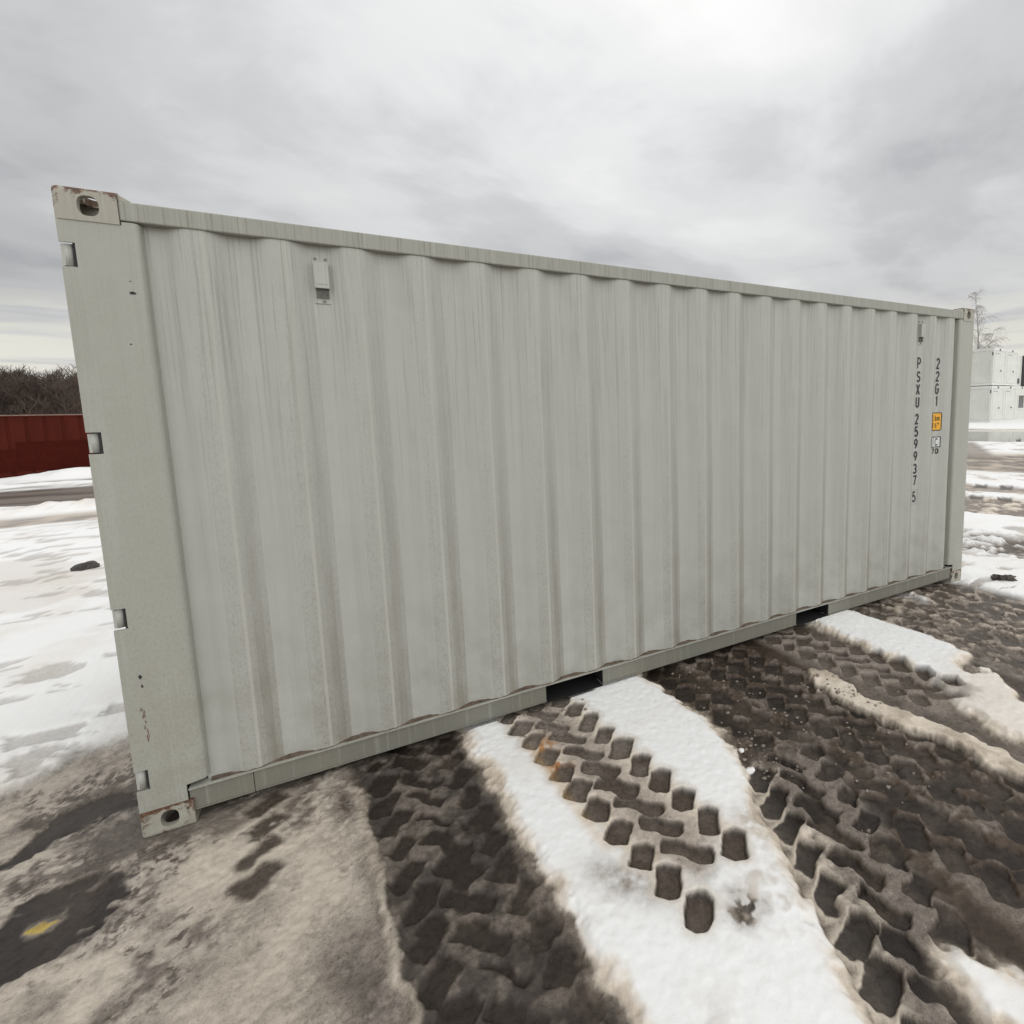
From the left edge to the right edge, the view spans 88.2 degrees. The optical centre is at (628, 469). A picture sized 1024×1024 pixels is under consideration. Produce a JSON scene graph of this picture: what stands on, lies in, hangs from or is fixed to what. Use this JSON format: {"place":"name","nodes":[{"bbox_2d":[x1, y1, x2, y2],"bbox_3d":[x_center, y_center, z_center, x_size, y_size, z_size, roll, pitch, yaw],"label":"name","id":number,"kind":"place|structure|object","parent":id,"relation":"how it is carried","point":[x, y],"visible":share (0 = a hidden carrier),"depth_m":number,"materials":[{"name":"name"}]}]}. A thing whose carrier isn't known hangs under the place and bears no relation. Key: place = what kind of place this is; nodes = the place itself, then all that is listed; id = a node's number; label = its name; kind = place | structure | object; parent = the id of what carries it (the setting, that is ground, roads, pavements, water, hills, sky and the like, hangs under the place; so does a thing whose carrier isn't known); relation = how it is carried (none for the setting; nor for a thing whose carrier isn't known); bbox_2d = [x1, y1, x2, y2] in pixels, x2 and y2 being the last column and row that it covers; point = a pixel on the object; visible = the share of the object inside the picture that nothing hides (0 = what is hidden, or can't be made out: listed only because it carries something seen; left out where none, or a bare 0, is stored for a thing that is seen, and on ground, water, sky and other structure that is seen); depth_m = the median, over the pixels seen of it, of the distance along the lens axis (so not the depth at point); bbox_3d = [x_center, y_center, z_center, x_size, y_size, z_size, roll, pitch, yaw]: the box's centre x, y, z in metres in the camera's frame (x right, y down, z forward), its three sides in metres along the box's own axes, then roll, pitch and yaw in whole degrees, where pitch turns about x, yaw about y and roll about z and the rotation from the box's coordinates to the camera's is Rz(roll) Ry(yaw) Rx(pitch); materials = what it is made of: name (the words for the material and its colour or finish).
{"place":"outdoors","nodes":[
{"label":"outdoors","id":0,"kind":"place"},
{"bbox_2d":[0,420,1023,1023],"bbox_3d":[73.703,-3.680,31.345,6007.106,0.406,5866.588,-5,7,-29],"label":"ground","id":1,"kind":"structure","parent":0,"point":[642,848],"depth_m":2.06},
{"bbox_2d":[0,363,82,414],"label":"woodland","id":2,"kind":"object","parent":1,"relation":"on","point":[22,392],"visible":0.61,"depth_m":31.18,"materials":[{"name":"brown plant"}]},
{"bbox_2d":[0,414,92,477],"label":"red container","id":3,"kind":"object","parent":1,"relation":"on","point":[32,444],"visible":0.26,"depth_m":16.68,"materials":[{"name":"metal"}]},
{"bbox_2d":[70,560,99,571],"bbox_3d":[-6.361,1.153,6.030,0.148,0.151,0.248,2,7,26],"label":"stone","id":4,"kind":"object","parent":1,"relation":"on","point":[92,564],"visible":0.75,"depth_m":6.00,"materials":[{"name":"grey stone"}]},
{"bbox_2d":[51,185,973,837],"bbox_3d":[-0.006,-0.075,4.511,6.075,2.591,2.446,-5,7,-29],"label":"shipping container","id":5,"kind":"object","parent":1,"relation":"on","point":[361,495],"visible":1,"depth_m":2.63,"materials":[{"name":"metal"}]},
{"bbox_2d":[746,766,754,773],"bbox_3d":[0.575,1.435,2.453,0.068,0.028,0.038,-5,7,-27],"label":"snow chunk","id":6,"kind":"object","parent":1,"relation":"on","point":[750,770],"visible":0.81,"depth_m":2.44,"materials":[{"name":"white snow"}]},
{"bbox_2d":[509,587,1023,832],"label":"slush crumbs","id":7,"kind":"object","parent":1,"relation":"on","point":[888,787],"visible":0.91,"depth_m":2.87,"materials":[{"name":"snow"}]},
{"bbox_2d":[963,665,979,673],"bbox_3d":[2.190,1.284,3.288,0.093,0.071,0.070,5,9,44],"label":"ice chunk","id":8,"kind":"object","parent":1,"relation":"on","point":[971,669],"visible":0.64,"depth_m":3.27,"materials":[{"name":"beige ice"}]},
{"bbox_2d":[969,386,1004,422],"bbox_3d":[26.204,-5.176,41.365,2.443,2.720,6.030,-6,8,-35],"label":"site cabin","id":9,"kind":"object","parent":1,"relation":"on","point":[986,403],"visible":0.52,"depth_m":38.88,"materials":[{"name":"white metal"}]},
{"bbox_2d":[971,348,1006,386],"bbox_3d":[26.139,-7.927,41.053,2.443,2.720,6.030,-6,8,-35],"label":"site cabin","id":10,"kind":"object","parent":9,"relation":"on","point":[988,366],"visible":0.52,"depth_m":38.58,"materials":[{"name":"white metal"}]},
{"bbox_2d":[993,352,1003,382],"bbox_3d":[27.742,-7.607,38.563,1.600,2.210,0.060,-6,8,-35],"label":"door","id":11,"kind":"structure","parent":10,"relation":"in","point":[998,361],"depth_m":38.53,"materials":[{"name":"white metal"}]},
{"bbox_2d":[991,390,1000,419],"bbox_3d":[27.807,-4.855,38.875,1.600,2.210,0.060,-6,8,-35],"label":"door","id":12,"kind":"structure","parent":9,"relation":"in","point":[996,397],"depth_m":38.84,"materials":[{"name":"white metal"}]},
{"bbox_2d":[968,289,1009,349],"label":"birch tree","id":13,"kind":"object","parent":1,"relation":"on","point":[978,331],"visible":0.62,"depth_m":49.45,"materials":[{"name":"grey plant"}]},
{"bbox_2d":[968,430,1023,441],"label":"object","id":14,"kind":"object","parent":1,"relation":"on","point":[996,435],"depth_m":27.25,"materials":[{"name":"white"}]},
{"bbox_2d":[990,574,1017,580],"bbox_3d":[3.562,1.028,4.884,0.237,0.074,0.118,1,7,19],"label":"mud clod","id":15,"kind":"object","parent":1,"relation":"on","point":[1002,577],"visible":0.98,"depth_m":4.86,"materials":[{"name":"brown soil"}]},
{"bbox_2d":[1003,386,1016,420],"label":"site cabin","id":16,"kind":"object","parent":1,"relation":"on","point":[1009,403],"visible":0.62,"depth_m":40.39,"materials":[{"name":"white metal"}]},
{"bbox_2d":[1004,390,1013,418],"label":"door","id":17,"kind":"structure","parent":16,"relation":"in","point":[1008,408],"depth_m":40.27,"materials":[{"name":"white metal"}]},
{"bbox_2d":[1002,349,1018,385],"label":"site cabin","id":18,"kind":"object","parent":16,"relation":"on","point":[1012,358],"visible":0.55,"depth_m":40.07,"materials":[{"name":"white metal"}]},
{"bbox_2d":[1006,354,1015,382],"bbox_3d":[29.750,-7.814,39.976,1.600,2.210,0.060,-6,8,-36],"label":"door","id":19,"kind":"structure","parent":18,"relation":"in","point":[1011,358],"depth_m":39.96,"materials":[{"name":"white metal"}]},
{"bbox_2d":[1015,386,1023,419],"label":"site cabin","id":20,"kind":"object","parent":1,"relation":"on","point":[1019,411],"visible":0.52,"depth_m":41.65,"materials":[{"name":"white metal"}]},
{"bbox_2d":[1017,354,1022,385],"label":"site cabin","id":21,"kind":"object","parent":20,"relation":"on","point":[1019,370],"visible":0.17,"depth_m":42.43,"materials":[{"name":"white metal"}]},
{"bbox_2d":[1017,394,1023,408],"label":"window","id":22,"kind":"structure","parent":20,"relation":"in","point":[1020,399],"depth_m":41.68,"materials":[{"name":"white glass"}]},
{"bbox_2d":[0,0,1023,378],"label":"sky","id":23,"kind":"structure","parent":0,"point":[869,149],"materials":[{"name":"grey"}]},
{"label":"site cabin","id":24,"kind":"object","parent":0,"visible":0},
{"bbox_2d":[1021,356,1023,386],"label":"site cabin","id":25,"kind":"object","parent":24,"relation":"on","point":[1022,379],"visible":0.15,"depth_m":42.62,"materials":[{"name":"grey paint"}]}
]}

